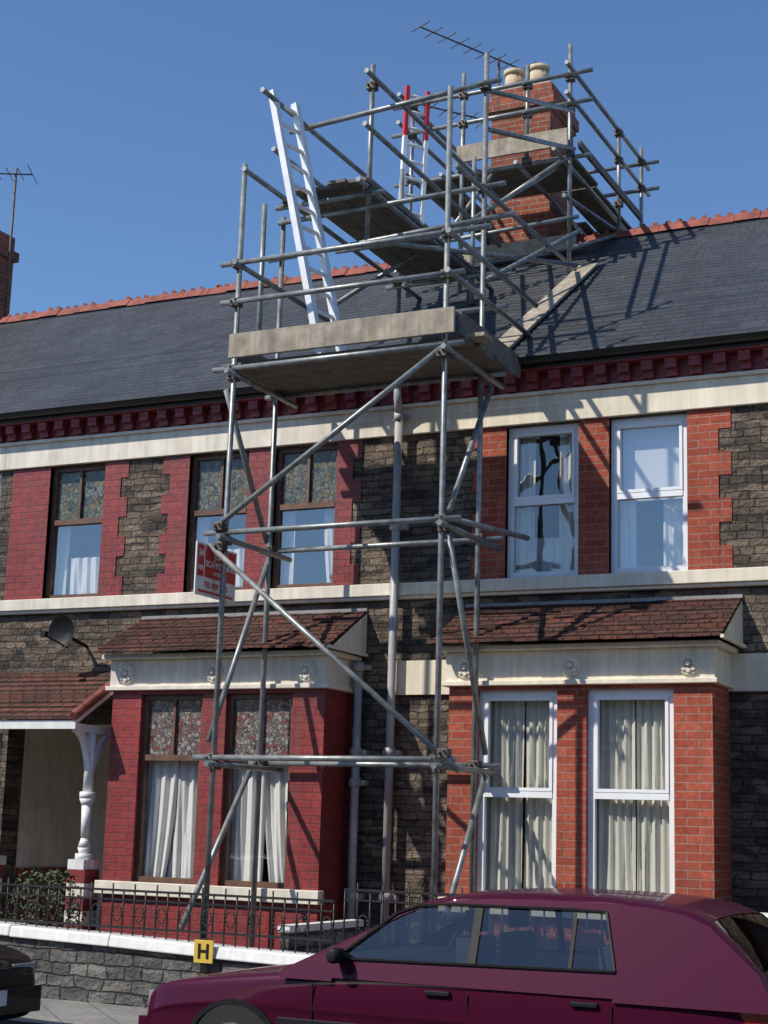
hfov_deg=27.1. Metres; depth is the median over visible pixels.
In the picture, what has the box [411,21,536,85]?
tv aerial
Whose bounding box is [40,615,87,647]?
satellite dish
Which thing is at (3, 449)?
stone bands
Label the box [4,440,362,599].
brick piers
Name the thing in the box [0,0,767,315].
sky
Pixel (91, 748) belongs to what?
porch post
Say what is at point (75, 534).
window
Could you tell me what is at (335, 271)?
ridge tiles
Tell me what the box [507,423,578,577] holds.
window
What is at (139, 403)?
gutter
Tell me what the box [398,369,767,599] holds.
stone bands
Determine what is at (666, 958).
parked car
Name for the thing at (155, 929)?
iron railing
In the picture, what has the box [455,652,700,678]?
rosettes
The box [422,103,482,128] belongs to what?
tv aerial
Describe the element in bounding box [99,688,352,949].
bay wall
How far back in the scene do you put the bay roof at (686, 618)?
14.73 m
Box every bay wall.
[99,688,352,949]
[445,683,731,950]
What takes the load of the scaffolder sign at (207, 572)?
attached to the scaffolding
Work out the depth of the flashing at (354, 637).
16.26 m
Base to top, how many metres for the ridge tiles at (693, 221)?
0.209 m
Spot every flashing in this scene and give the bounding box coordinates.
[142,608,367,654]
[465,594,742,642]
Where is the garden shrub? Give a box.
[0,867,85,928]
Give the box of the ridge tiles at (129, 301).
[0,284,222,322]
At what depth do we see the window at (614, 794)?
14.33 m
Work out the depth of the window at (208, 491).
17.55 m
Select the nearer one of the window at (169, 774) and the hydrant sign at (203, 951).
the hydrant sign at (203, 951)
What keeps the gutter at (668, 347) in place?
attached to the dentil cornice at (715, 361)
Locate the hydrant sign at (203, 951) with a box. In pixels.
[193,938,213,972]
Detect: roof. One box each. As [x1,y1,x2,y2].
[0,260,559,441]
[0,295,206,407]
[93,611,367,656]
[427,217,767,357]
[430,597,745,647]
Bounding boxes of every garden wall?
[0,921,315,1007]
[278,919,363,952]
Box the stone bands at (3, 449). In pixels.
[0,443,7,471]
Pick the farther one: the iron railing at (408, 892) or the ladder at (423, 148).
the ladder at (423, 148)
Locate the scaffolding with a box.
[179,44,659,946]
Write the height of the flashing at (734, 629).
0.500 m
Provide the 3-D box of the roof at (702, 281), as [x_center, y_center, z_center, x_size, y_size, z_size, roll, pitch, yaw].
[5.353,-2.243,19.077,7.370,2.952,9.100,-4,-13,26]
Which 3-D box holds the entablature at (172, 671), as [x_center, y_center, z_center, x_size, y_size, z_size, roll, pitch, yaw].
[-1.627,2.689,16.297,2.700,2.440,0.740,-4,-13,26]
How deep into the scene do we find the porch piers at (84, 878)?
16.37 m
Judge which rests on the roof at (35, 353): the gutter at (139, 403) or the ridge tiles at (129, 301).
the ridge tiles at (129, 301)
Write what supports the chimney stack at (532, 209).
on the roof at (184, 350)
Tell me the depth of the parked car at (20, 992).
11.95 m
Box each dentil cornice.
[0,389,393,442]
[0,426,6,443]
[401,344,767,403]
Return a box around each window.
[46,464,105,598]
[134,694,202,883]
[186,452,248,591]
[220,693,292,888]
[273,444,337,587]
[477,690,556,891]
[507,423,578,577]
[588,689,674,893]
[611,414,687,572]
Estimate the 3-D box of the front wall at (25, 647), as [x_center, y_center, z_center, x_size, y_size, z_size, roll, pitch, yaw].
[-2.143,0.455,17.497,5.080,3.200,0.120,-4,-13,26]
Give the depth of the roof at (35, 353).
22.07 m
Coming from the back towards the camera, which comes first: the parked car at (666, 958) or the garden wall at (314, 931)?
the garden wall at (314, 931)
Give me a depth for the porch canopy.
17.09 m
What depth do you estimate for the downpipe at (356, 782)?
15.85 m
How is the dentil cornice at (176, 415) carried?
attached to the front wall at (25, 647)
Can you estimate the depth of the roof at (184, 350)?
19.58 m
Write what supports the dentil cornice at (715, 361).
attached to the front wall at (743, 439)
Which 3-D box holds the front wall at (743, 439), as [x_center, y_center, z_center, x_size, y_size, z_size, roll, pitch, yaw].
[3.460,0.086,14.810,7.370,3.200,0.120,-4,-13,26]
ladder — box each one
[269,89,345,353]
[394,85,430,273]
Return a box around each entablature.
[94,649,361,904]
[438,640,737,919]
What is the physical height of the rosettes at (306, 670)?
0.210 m
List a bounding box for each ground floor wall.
[0,697,386,946]
[388,653,767,943]
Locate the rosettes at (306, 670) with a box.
[118,660,315,683]
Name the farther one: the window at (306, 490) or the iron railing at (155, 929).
the window at (306, 490)
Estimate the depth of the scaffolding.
15.69 m
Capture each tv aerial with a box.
[0,164,37,316]
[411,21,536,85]
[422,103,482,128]
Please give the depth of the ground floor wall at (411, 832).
15.45 m
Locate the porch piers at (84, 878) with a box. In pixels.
[0,733,98,930]
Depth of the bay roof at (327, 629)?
16.43 m
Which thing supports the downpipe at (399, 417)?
attached to the front wall at (25, 647)
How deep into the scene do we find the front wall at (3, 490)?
18.70 m
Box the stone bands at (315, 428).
[0,405,394,615]
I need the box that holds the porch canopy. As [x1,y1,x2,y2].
[0,671,112,734]
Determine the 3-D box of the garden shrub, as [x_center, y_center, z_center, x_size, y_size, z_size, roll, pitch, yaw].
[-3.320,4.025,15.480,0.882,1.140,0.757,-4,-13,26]
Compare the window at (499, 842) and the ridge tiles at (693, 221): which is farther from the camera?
the ridge tiles at (693, 221)
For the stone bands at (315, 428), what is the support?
attached to the front wall at (25, 647)
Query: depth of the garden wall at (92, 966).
14.07 m
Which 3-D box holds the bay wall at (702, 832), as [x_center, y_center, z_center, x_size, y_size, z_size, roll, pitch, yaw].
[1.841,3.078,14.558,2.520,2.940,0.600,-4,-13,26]
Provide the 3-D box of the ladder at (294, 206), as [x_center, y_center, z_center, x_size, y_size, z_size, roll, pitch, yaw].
[-0.762,-2.837,16.034,0.859,2.939,0.427,-2,-12,17]
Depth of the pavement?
13.22 m
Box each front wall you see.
[0,437,394,699]
[0,471,6,562]
[395,404,767,696]
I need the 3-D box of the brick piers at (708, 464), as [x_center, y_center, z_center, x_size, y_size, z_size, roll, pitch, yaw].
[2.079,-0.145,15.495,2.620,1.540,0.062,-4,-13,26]
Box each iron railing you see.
[0,878,334,953]
[343,883,721,949]
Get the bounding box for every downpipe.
[346,662,371,918]
[378,387,409,944]
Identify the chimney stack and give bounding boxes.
[0,231,18,316]
[488,63,578,262]
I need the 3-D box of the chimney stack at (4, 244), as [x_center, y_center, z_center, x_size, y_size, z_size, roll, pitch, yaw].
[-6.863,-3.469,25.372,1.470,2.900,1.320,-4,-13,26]
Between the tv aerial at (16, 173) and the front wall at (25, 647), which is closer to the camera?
the front wall at (25, 647)
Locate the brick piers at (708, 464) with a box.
[471,408,732,579]
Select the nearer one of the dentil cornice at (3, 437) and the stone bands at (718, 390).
the stone bands at (718, 390)
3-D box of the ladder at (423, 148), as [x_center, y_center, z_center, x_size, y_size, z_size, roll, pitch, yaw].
[0.356,-4.063,19.482,0.314,2.738,0.969,1,-11,5]
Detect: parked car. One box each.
[0,944,41,1020]
[138,888,767,1023]
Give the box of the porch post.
[67,727,110,869]
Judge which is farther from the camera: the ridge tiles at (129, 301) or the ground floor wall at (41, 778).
the ridge tiles at (129, 301)
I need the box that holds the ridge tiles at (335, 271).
[207,261,390,294]
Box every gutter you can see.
[0,386,266,423]
[518,331,767,368]
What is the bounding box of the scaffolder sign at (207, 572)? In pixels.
[193,541,236,603]
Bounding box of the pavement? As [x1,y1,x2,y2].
[0,998,147,1023]
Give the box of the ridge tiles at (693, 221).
[576,207,767,242]
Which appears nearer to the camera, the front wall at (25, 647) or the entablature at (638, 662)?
the entablature at (638, 662)

